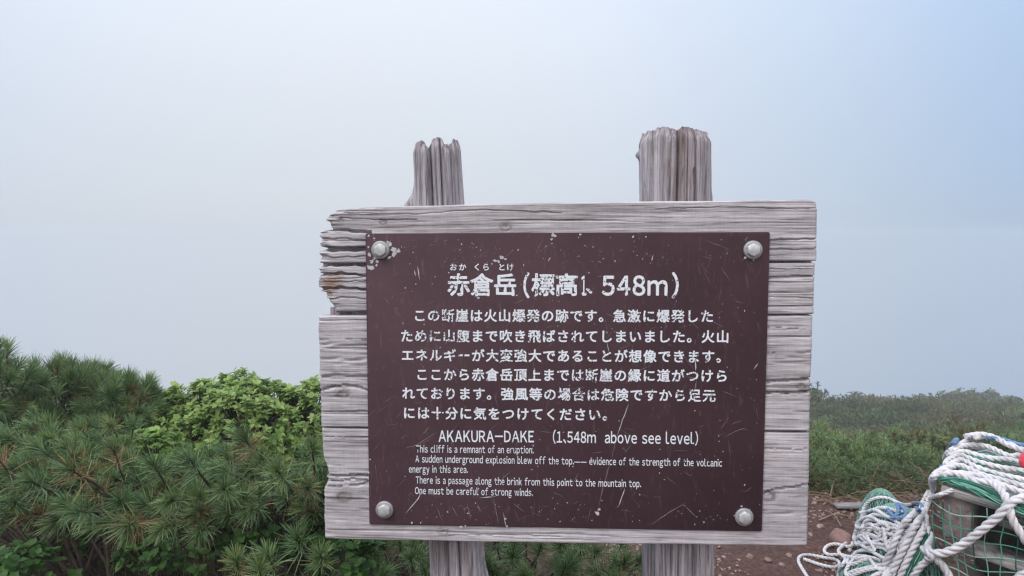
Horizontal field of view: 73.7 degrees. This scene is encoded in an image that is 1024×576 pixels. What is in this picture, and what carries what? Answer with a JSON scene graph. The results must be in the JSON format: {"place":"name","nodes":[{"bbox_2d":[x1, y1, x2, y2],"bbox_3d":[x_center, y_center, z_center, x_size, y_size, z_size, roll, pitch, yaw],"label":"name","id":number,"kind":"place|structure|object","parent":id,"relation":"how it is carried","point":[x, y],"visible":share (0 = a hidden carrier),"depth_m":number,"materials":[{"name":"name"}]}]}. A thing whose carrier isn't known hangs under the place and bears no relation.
{"place":"outdoors","nodes":[
{"label":"outdoors","id":0,"kind":"place"},
{"bbox_2d":[0,410,1013,575],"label":"ground","id":1,"kind":"structure","parent":0,"point":[759,565],"depth_m":2.85,"materials":[{"name":"soil"}]},
{"bbox_2d":[0,335,63,494],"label":"dwarf pine","id":2,"kind":"object","parent":1,"relation":"on","point":[9,364],"visible":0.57,"depth_m":2.69,"materials":[{"name":"green plant"}]},
{"bbox_2d":[0,538,67,575],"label":"leafy herb","id":3,"kind":"object","parent":1,"relation":"on","point":[12,563],"visible":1,"depth_m":1.76,"materials":[{"name":"green plant"}]},
{"bbox_2d":[0,350,142,541],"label":"dwarf pine","id":4,"kind":"object","parent":1,"relation":"on","point":[69,370],"visible":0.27,"depth_m":2.85,"materials":[{"name":"green plant"}]},
{"bbox_2d":[0,404,148,575],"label":"dwarf pine","id":5,"kind":"object","parent":1,"relation":"on","point":[46,428],"visible":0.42,"depth_m":2.37,"materials":[{"name":"green plant"}]},
{"bbox_2d":[23,528,144,575],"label":"leafy herb","id":6,"kind":"object","parent":1,"relation":"on","point":[73,572],"visible":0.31,"depth_m":2.07,"materials":[{"name":"green plant"}]},
{"bbox_2d":[0,465,189,575],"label":"grass tuft","id":7,"kind":"object","parent":1,"relation":"on","point":[123,549],"visible":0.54,"depth_m":1.92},
{"bbox_2d":[0,431,195,575],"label":"dwarf pine","id":8,"kind":"object","parent":1,"relation":"on","point":[74,509],"visible":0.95,"depth_m":1.95,"materials":[{"name":"green plant"}]},
{"bbox_2d":[65,364,169,451],"bbox_3d":[-1.722,0.728,3.005,0.489,0.814,0.481,2,5,30],"label":"dwarf pine","id":9,"kind":"object","parent":1,"relation":"on","point":[130,385],"visible":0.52,"depth_m":2.91,"materials":[{"name":"green plant"}]},
{"bbox_2d":[104,425,194,553],"bbox_3d":[-1.393,0.838,2.606,0.346,0.615,0.308,-3,5,-36],"label":"broadleaf shrub","id":10,"kind":"object","parent":1,"relation":"on","point":[159,440],"visible":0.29,"depth_m":2.59,"materials":[{"name":"green plant"}]},
{"bbox_2d":[107,520,231,575],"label":"leafy herb","id":11,"kind":"object","parent":1,"relation":"on","point":[150,554],"visible":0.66,"depth_m":1.88,"materials":[{"name":"green plant"}]},
{"bbox_2d":[0,445,352,575],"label":"dwarf pine","id":12,"kind":"object","parent":1,"relation":"on","point":[178,539],"visible":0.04,"depth_m":2.58,"materials":[{"name":"green plant"}]},
{"bbox_2d":[110,438,261,575],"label":"dwarf pine","id":13,"kind":"object","parent":1,"relation":"on","point":[203,497],"visible":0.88,"depth_m":1.94,"materials":[{"name":"green plant"}]},
{"bbox_2d":[90,450,334,575],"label":"grass tuft","id":14,"kind":"object","parent":1,"relation":"on","point":[193,542],"visible":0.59,"depth_m":1.85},
{"bbox_2d":[136,367,322,507],"bbox_3d":[-1.235,0.743,3.150,0.981,0.726,0.658,0,4,0],"label":"broadleaf shrub","id":15,"kind":"object","parent":1,"relation":"on","point":[195,419],"visible":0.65,"depth_m":3.03,"materials":[{"name":"green plant"}]},
{"bbox_2d":[175,473,327,575],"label":"grass tuft","id":16,"kind":"object","parent":1,"relation":"on","point":[246,548],"visible":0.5,"depth_m":1.88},
{"bbox_2d":[207,507,298,575],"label":"leafy herb","id":17,"kind":"object","parent":1,"relation":"on","point":[247,536],"visible":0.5,"depth_m":1.95,"materials":[{"name":"green plant"}]},
{"bbox_2d":[197,416,328,575],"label":"dwarf pine","id":18,"kind":"object","parent":1,"relation":"on","point":[299,492],"visible":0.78,"depth_m":1.98,"materials":[{"name":"green plant"}]},
{"bbox_2d":[218,517,338,575],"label":"dwarf pine","id":19,"kind":"object","parent":1,"relation":"on","point":[236,561],"visible":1,"depth_m":1.68,"materials":[{"name":"green plant"}]},
{"bbox_2d":[297,491,332,575],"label":"leafy herb","id":20,"kind":"object","parent":1,"relation":"on","point":[319,533],"visible":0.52,"depth_m":1.99,"materials":[{"name":"green plant"}]},
{"bbox_2d":[288,539,396,575],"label":"dwarf pine","id":21,"kind":"object","parent":1,"relation":"on","point":[385,572],"visible":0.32,"depth_m":1.99,"materials":[{"name":"green plant"}]},
{"bbox_2d":[304,538,386,575],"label":"leafy herb","id":22,"kind":"object","parent":1,"relation":"on","point":[359,552],"visible":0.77,"depth_m":1.77,"materials":[{"name":"green plant"}]},
{"bbox_2d":[347,540,399,564],"bbox_3d":[-0.529,1.009,2.625,0.205,0.316,0.239,2,5,28],"label":"dwarf pine","id":23,"kind":"object","parent":1,"relation":"on","point":[395,559],"visible":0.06,"depth_m":2.63,"materials":[{"name":"green plant"}]},
{"bbox_2d":[368,540,429,575],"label":"dwarf pine","id":24,"kind":"object","parent":1,"relation":"on","point":[406,543],"visible":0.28,"depth_m":2.29,"materials":[{"name":"green plant"}]},
{"bbox_2d":[380,542,429,575],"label":"dwarf pine","id":25,"kind":"object","parent":1,"relation":"on","point":[412,561],"visible":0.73,"depth_m":2.05,"materials":[{"name":"green plant"}]},
{"bbox_2d":[384,540,429,575],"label":"grass tuft","id":26,"kind":"object","parent":1,"relation":"on","point":[415,562],"visible":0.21,"depth_m":2.41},
{"bbox_2d":[390,540,429,570],"bbox_3d":[-0.389,0.997,2.640,0.183,0.304,0.254,-2,5,-29],"label":"dwarf pine","id":27,"kind":"object","parent":1,"relation":"on","point":[420,541],"visible":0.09,"depth_m":2.64,"materials":[{"name":"green plant"}]},
{"bbox_2d":[485,546,514,575],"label":"dwarf pine","id":28,"kind":"object","parent":1,"relation":"on","point":[494,572],"visible":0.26,"depth_m":2.03,"materials":[{"name":"green plant"}]},
{"bbox_2d":[495,542,540,574],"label":"dwarf pine","id":29,"kind":"object","parent":1,"relation":"on","point":[531,565],"visible":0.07,"depth_m":2.56,"materials":[{"name":"green plant"}]},
{"bbox_2d":[484,542,570,575],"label":"dwarf pine","id":30,"kind":"object","parent":1,"relation":"on","point":[512,557],"visible":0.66,"depth_m":2.04,"materials":[{"name":"green plant"}]},
{"bbox_2d":[506,546,586,575],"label":"dwarf pine","id":31,"kind":"object","parent":1,"relation":"on","point":[566,567],"visible":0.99,"depth_m":1.93,"materials":[{"name":"green plant"}]},
{"bbox_2d":[319,126,816,575],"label":"information sign","id":32,"kind":"object","parent":1,"relation":"on","point":[639,372],"visible":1,"depth_m":1.57,"materials":[{"name":"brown wood"}]},
{"bbox_2d":[547,543,593,570],"bbox_3d":[0.225,0.974,2.523,0.210,0.379,0.324,0,4,0],"label":"dwarf pine","id":33,"kind":"object","parent":1,"relation":"on","point":[555,546],"visible":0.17,"depth_m":2.46,"materials":[{"name":"green plant"}]},
{"bbox_2d":[525,543,625,575],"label":"grass tuft","id":34,"kind":"object","parent":1,"relation":"on","point":[592,553],"visible":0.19,"depth_m":2.48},
{"bbox_2d":[558,543,641,575],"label":"dwarf pine","id":35,"kind":"object","parent":1,"relation":"on","point":[595,551],"visible":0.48,"depth_m":2.08,"materials":[{"name":"green plant"}]},
{"bbox_2d":[581,546,640,575],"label":"dwarf pine","id":36,"kind":"object","parent":1,"relation":"on","point":[623,564],"visible":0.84,"depth_m":2.01,"materials":[{"name":"green plant"}]},
{"bbox_2d":[808,381,828,403],"bbox_3d":[11.746,4.324,26.417,0.898,1.489,0.906,0,4,0],"label":"ridge tree","id":37,"kind":"object","parent":1,"relation":"on","point":[816,395],"visible":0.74,"depth_m":26.19,"materials":[{"name":"green plant"}]},
{"bbox_2d":[797,553,840,575],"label":"rope","id":38,"kind":"object","parent":1,"relation":"on","point":[803,555],"visible":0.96,"depth_m":2.76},
{"bbox_2d":[809,457,828,482],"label":"scrub bush","id":39,"kind":"object","parent":1,"relation":"on","point":[814,462],"visible":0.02,"depth_m":3.65,"materials":[{"name":"green plant"}]},
{"bbox_2d":[808,473,837,497],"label":"scrub bush","id":40,"kind":"object","parent":1,"relation":"on","point":[810,488],"visible":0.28,"depth_m":3.51,"materials":[{"name":"green plant"}]},
{"bbox_2d":[809,448,853,491],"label":"scrub bush","id":41,"kind":"object","parent":1,"relation":"on","point":[812,453],"visible":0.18,"depth_m":3.73,"materials":[{"name":"green plant"}]},
{"bbox_2d":[808,465,866,499],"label":"scrub bush","id":42,"kind":"object","parent":1,"relation":"on","point":[832,473],"visible":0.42,"depth_m":3.52,"materials":[{"name":"green plant"}]},
{"bbox_2d":[829,528,851,544],"bbox_3d":[1.419,1.085,2.941,0.084,0.085,0.102,-3,5,-38],"label":"rock","id":43,"kind":"object","parent":1,"relation":"on","point":[838,535],"visible":0.56,"depth_m":2.92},
{"bbox_2d":[809,446,871,492],"bbox_3d":[1.740,1.004,3.726,0.571,0.166,0.544,3,7,27],"label":"scrub bush","id":44,"kind":"object","parent":1,"relation":"on","point":[833,462],"visible":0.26,"depth_m":3.67,"materials":[{"name":"green plant"}]},
{"bbox_2d":[814,434,876,460],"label":"scrub bush","id":45,"kind":"object","parent":1,"relation":"on","point":[827,448],"visible":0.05,"depth_m":4.17,"materials":[{"name":"green plant"}]},
{"bbox_2d":[833,502,860,508],"bbox_3d":[1.732,1.058,3.309,0.324,0.021,0.052,0,4,4],"label":"edging board","id":46,"kind":"object","parent":1,"relation":"on","point":[847,505],"visible":0.34,"depth_m":3.30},
{"bbox_2d":[810,463,890,498],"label":"scrub bush","id":47,"kind":"object","parent":1,"relation":"on","point":[862,480],"visible":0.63,"depth_m":3.51,"materials":[{"name":"green plant"}]},
{"bbox_2d":[845,391,863,398],"bbox_3d":[18.877,6.169,37.530,1.003,1.027,1.265,2,4,24],"label":"ridge tree","id":48,"kind":"object","parent":1,"relation":"on","point":[856,394],"visible":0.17,"depth_m":37.65,"materials":[{"name":"green plant"}]},
{"bbox_2d":[839,560,881,575],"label":"netted sack","id":49,"kind":"object","parent":1,"relation":"on","point":[868,573],"visible":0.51,"depth_m":2.47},
{"bbox_2d":[830,467,892,489],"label":"scrub bush","id":50,"kind":"object","parent":1,"relation":"on","point":[886,483],"visible":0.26,"depth_m":3.59,"materials":[{"name":"green plant"}]},
{"bbox_2d":[808,417,918,488],"bbox_3d":[1.861,0.974,3.936,0.951,0.323,0.907,2,11,33],"label":"scrub bush","id":51,"kind":"object","parent":1,"relation":"on","point":[819,436],"visible":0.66,"depth_m":3.88,"materials":[{"name":"green plant"}]},
{"bbox_2d":[834,450,893,486],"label":"scrub bush","id":52,"kind":"object","parent":1,"relation":"on","point":[854,465],"visible":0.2,"depth_m":3.72,"materials":[{"name":"green plant"}]},
{"bbox_2d":[846,406,904,425],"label":"scrub bush","id":53,"kind":"object","parent":1,"relation":"on","point":[876,409],"visible":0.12,"depth_m":22.61,"materials":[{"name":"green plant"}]},
{"bbox_2d":[808,460,943,510],"bbox_3d":[1.418,0.999,3.511,2.059,0.137,0.720,0,4,0],"label":"bush","id":54,"kind":"object","parent":1,"relation":"on","point":[921,484],"visible":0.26,"depth_m":3.48,"materials":[{"name":"plant"}]},
{"bbox_2d":[856,488,896,520],"bbox_3d":[1.600,1.090,2.964,0.195,0.445,0.226,0,4,0],"label":"netted sack","id":55,"kind":"object","parent":1,"relation":"on","point":[878,492],"visible":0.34,"depth_m":2.93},
{"bbox_2d":[844,469,909,493],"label":"scrub bush","id":56,"kind":"object","parent":1,"relation":"on","point":[871,477],"visible":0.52,"depth_m":3.52,"materials":[{"name":"green plant"}]},
{"bbox_2d":[848,496,918,551],"bbox_3d":[1.610,0.941,2.935,0.249,0.315,1.089,3,5,33],"label":"rope","id":57,"kind":"object","parent":1,"relation":"on","point":[856,532],"visible":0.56,"depth_m":2.66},
{"bbox_2d":[844,508,902,575],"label":"rope","id":58,"kind":"object","parent":57,"relation":"on","point":[856,557],"visible":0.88,"depth_m":2.50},
{"bbox_2d":[845,532,916,575],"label":"rope","id":59,"kind":"object","parent":58,"relation":"on","point":[863,560],"visible":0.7,"depth_m":2.47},
{"bbox_2d":[886,502,908,519],"bbox_3d":[1.412,0.823,2.506,0.062,0.054,0.083,0,4,0],"label":"rope","id":60,"kind":"object","parent":58,"relation":"on","point":[898,505],"visible":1,"depth_m":2.49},
{"bbox_2d":[857,522,893,575],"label":"rope","id":61,"kind":"object","parent":57,"relation":"on","point":[866,536],"visible":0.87,"depth_m":2.52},
{"bbox_2d":[882,508,918,575],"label":"rope","id":62,"kind":"object","parent":57,"relation":"on","point":[900,529],"visible":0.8,"depth_m":2.44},
{"bbox_2d":[848,445,934,484],"bbox_3d":[2.134,1.001,3.922,0.573,0.234,0.519,1,-2,37],"label":"scrub bush","id":63,"kind":"object","parent":1,"relation":"on","point":[916,463],"visible":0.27,"depth_m":3.79,"materials":[{"name":"green plant"}]},
{"bbox_2d":[857,503,944,575],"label":"netted sack","id":64,"kind":"object","parent":1,"relation":"on","point":[929,569],"visible":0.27,"depth_m":2.50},
{"bbox_2d":[890,507,925,575],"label":"rope","id":65,"kind":"object","parent":64,"relation":"on","point":[907,540],"visible":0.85,"depth_m":2.41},
{"bbox_2d":[897,514,928,575],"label":"rope","id":66,"kind":"object","parent":64,"relation":"on","point":[912,549],"visible":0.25,"depth_m":2.39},
{"bbox_2d":[864,458,939,496],"bbox_3d":[2.064,1.004,3.612,0.382,0.156,0.346,1,6,-3],"label":"scrub bush","id":67,"kind":"object","parent":1,"relation":"on","point":[888,468],"visible":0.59,"depth_m":3.58,"materials":[{"name":"green plant"}]},
{"bbox_2d":[867,422,947,446],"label":"scrub bush","id":68,"kind":"object","parent":1,"relation":"on","point":[883,435],"visible":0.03,"depth_m":5.20,"materials":[{"name":"green plant"}]},
{"bbox_2d":[890,415,927,429],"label":"scrub bush","id":69,"kind":"object","parent":1,"relation":"on","point":[903,423],"visible":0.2,"depth_m":21.13,"materials":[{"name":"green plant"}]},
{"bbox_2d":[874,441,946,476],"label":"scrub bush","id":70,"kind":"object","parent":1,"relation":"on","point":[936,456],"visible":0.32,"depth_m":3.87,"materials":[{"name":"green plant"}]},
{"bbox_2d":[837,425,984,472],"bbox_3d":[2.454,1.018,4.002,1.036,0.317,1.116,8,18,23],"label":"scrub bush","id":71,"kind":"object","parent":1,"relation":"on","point":[933,440],"visible":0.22,"depth_m":4.13,"materials":[{"name":"green plant"}]},
{"bbox_2d":[886,433,940,466],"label":"scrub bush","id":72,"kind":"object","parent":1,"relation":"on","point":[911,441],"visible":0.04,"depth_m":4.55,"materials":[{"name":"green plant"}]},
{"bbox_2d":[809,391,1023,435],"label":"undergrowth","id":73,"kind":"object","parent":1,"relation":"on","point":[848,408],"visible":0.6,"depth_m":23.50,"materials":[{"name":"green plant"}]},
{"bbox_2d":[909,501,923,512],"bbox_3d":[1.740,0.929,2.913,0.061,0.306,0.941,2,5,29],"label":"rope","id":74,"kind":"object","parent":1,"relation":"on","point":[918,509],"visible":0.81,"depth_m":3.26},
{"bbox_2d":[892,465,942,492],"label":"scrub bush","id":75,"kind":"object","parent":1,"relation":"on","point":[923,469],"visible":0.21,"depth_m":3.62,"materials":[{"name":"green plant"}]},
{"bbox_2d":[935,390,961,401],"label":"ridge tree","id":76,"kind":"object","parent":1,"relation":"on","point":[948,395],"visible":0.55,"depth_m":40.32,"materials":[{"name":"green plant"}]},
{"bbox_2d":[912,410,990,441],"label":"scrub bush","id":77,"kind":"object","parent":1,"relation":"on","point":[960,431],"visible":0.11,"depth_m":5.39,"materials":[{"name":"green plant"}]},
{"bbox_2d":[910,422,997,439],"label":"scrub bush","id":78,"kind":"object","parent":1,"relation":"on","point":[972,424],"visible":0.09,"depth_m":10.85,"materials":[{"name":"plant"}]},
{"bbox_2d":[950,388,969,398],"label":"ridge tree","id":79,"kind":"object","parent":1,"relation":"on","point":[961,394],"visible":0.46,"depth_m":41.26,"materials":[{"name":"green plant"}]},
{"bbox_2d":[904,448,1023,575],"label":"cargo net","id":80,"kind":"object","parent":1,"relation":"on","point":[978,489],"visible":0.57,"depth_m":2.21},
{"bbox_2d":[909,544,934,575],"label":"rope","id":81,"kind":"object","parent":80,"relation":"on","point":[928,558],"visible":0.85,"depth_m":2.29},
{"bbox_2d":[919,489,929,530],"bbox_3d":[1.817,0.835,2.973,0.078,0.539,1.523,2,5,31],"label":"rope","id":82,"kind":"object","parent":80,"relation":"on","point":[926,493],"visible":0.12,"depth_m":3.33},
{"bbox_2d":[920,488,953,501],"bbox_3d":[1.731,0.859,2.808,0.051,0.498,1.343,2,5,29],"label":"rope","id":83,"kind":"object","parent":80,"relation":"on","point":[942,493],"visible":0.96,"depth_m":2.22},
{"bbox_2d":[924,464,952,575],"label":"rope","id":84,"kind":"object","parent":80,"relation":"hanging from","point":[939,562],"visible":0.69,"depth_m":2.30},
{"bbox_2d":[938,437,959,467],"bbox_3d":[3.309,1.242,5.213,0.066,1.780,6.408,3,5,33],"label":"rope","id":85,"kind":"object","parent":80,"relation":"on","point":[955,441],"visible":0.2,"depth_m":2.48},
{"bbox_2d":[923,493,1023,557],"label":"rope","id":86,"kind":"object","parent":80,"relation":"attached to","point":[986,526],"visible":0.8,"depth_m":2.14,"materials":[{"name":"fabric"}]},
{"bbox_2d":[939,470,1023,544],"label":"rope","id":87,"kind":"object","parent":80,"relation":"on","point":[1015,525],"visible":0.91,"depth_m":2.16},
{"bbox_2d":[942,434,1023,488],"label":"rope","id":88,"kind":"object","parent":80,"relation":"on","point":[953,455],"visible":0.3,"depth_m":2.38,"materials":[{"name":"fabric"}]},
{"bbox_2d":[963,432,1023,452],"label":"rope","id":89,"kind":"object","parent":88,"relation":"on","point":[1004,442],"visible":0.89,"depth_m":2.48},
{"bbox_2d":[986,436,1023,446],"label":"rope","id":90,"kind":"object","parent":88,"relation":"on","point":[1006,439],"visible":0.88,"depth_m":2.48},
{"bbox_2d":[1019,452,1023,467],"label":"float","id":91,"kind":"object","parent":88,"relation":"on","point":[1021,460],"visible":0.96,"depth_m":2.32,"materials":[{"name":"red plastic"}]},
{"bbox_2d":[953,462,1023,492],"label":"plank","id":92,"kind":"object","parent":80,"relation":"in","point":[1013,473],"visible":0.02,"depth_m":2.37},
{"bbox_2d":[965,447,1021,467],"bbox_3d":[1.940,0.653,2.335,0.704,0.030,0.154,11,10,39],"label":"plank","id":93,"kind":"object","parent":92,"relation":"on","point":[982,449],"visible":0.15,"depth_m":2.49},
{"bbox_2d":[958,470,1023,494],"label":"rope","id":94,"kind":"object","parent":80,"relation":"on","point":[1012,488],"visible":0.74,"depth_m":2.20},
{"bbox_2d":[966,539,1023,571],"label":"plank","id":95,"kind":"object","parent":80,"relation":"in","point":[993,550],"visible":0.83,"depth_m":2.18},
{"bbox_2d":[943,496,978,538],"bbox_3d":[1.524,0.751,2.316,0.087,0.142,0.207,3,5,40],"label":"stone block","id":96,"kind":"object","parent":95,"relation":"on","point":[957,504],"depth_m":2.24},
{"bbox_2d":[941,482,1023,517],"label":"plank","id":97,"kind":"object","parent":96,"relation":"on","point":[963,495],"visible":0.41,"depth_m":2.20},
{"bbox_2d":[947,560,984,575],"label":"stone","id":98,"kind":"object","parent":1,"relation":"on","point":[962,568],"visible":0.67,"depth_m":2.37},
{"bbox_2d":[964,388,991,401],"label":"ridge tree","id":99,"kind":"object","parent":1,"relation":"on","point":[973,394],"visible":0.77,"depth_m":40.38,"materials":[{"name":"green plant"}]},
{"bbox_2d":[984,387,1005,401],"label":"ridge tree","id":100,"kind":"object","parent":1,"relation":"on","point":[994,395],"visible":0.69,"depth_m":42.47,"materials":[{"name":"green plant"}]},
{"bbox_2d":[975,545,1023,575],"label":"plank","id":101,"kind":"object","parent":1,"relation":"on","point":[981,563],"visible":0.32,"depth_m":2.38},
{"bbox_2d":[977,505,1023,553],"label":"plank","id":102,"kind":"object","parent":101,"relation":"on","point":[994,537],"visible":0.34,"depth_m":2.36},
{"bbox_2d":[997,516,1023,530],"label":"plank","id":103,"kind":"object","parent":102,"relation":"on","point":[1007,525],"visible":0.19,"depth_m":2.23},
{"bbox_2d":[975,420,1023,436],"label":"scrub bush","id":104,"kind":"object","parent":1,"relation":"on","point":[1000,427],"visible":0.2,"depth_m":11.84,"materials":[{"name":"green plant"}]},
{"bbox_2d":[976,429,1023,452],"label":"scrub bush","id":105,"kind":"object","parent":1,"relation":"on","point":[1005,435],"visible":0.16,"depth_m":4.19,"materials":[{"name":"plant"}]},
{"bbox_2d":[977,435,1023,452],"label":"scrub bush","id":106,"kind":"object","parent":1,"relation":"on","point":[1007,449],"visible":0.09,"depth_m":4.25,"materials":[{"name":"plant"}]},
{"bbox_2d":[992,419,1023,437],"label":"scrub bush","id":107,"kind":"object","parent":1,"relation":"on","point":[1013,427],"visible":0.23,"depth_m":10.78,"materials":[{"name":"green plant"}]},
{"bbox_2d":[1001,569,1014,575],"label":"stone","id":108,"kind":"object","parent":1,"relation":"on","point":[1008,574],"visible":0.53,"depth_m":2.24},
{"bbox_2d":[1002,425,1023,439],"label":"scrub bush","id":109,"kind":"object","parent":1,"relation":"on","point":[1016,431],"visible":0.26,"depth_m":9.62,"materials":[{"name":"green plant"}]},
{"bbox_2d":[0,0,1023,411],"label":"sky","id":110,"kind":"structure","parent":0,"point":[173,172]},
{"bbox_2d":[606,485,975,575],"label":"gravel","id":111,"kind":"structure","parent":0,"point":[817,558],"depth_m":2.90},
{"bbox_2d":[818,514,850,520],"bbox_3d":[1.501,1.069,3.183,0.192,0.026,0.023,-1,4,-19],"label":"stick","id":112,"kind":"object","parent":111,"relation":"on","point":[832,515],"visible":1,"depth_m":3.18,"materials":[{"name":"wood"}]},
{"bbox_2d":[823,541,854,575],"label":"rope","id":113,"kind":"object","parent":111,"relation":"on","point":[842,555],"visible":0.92,"depth_m":2.82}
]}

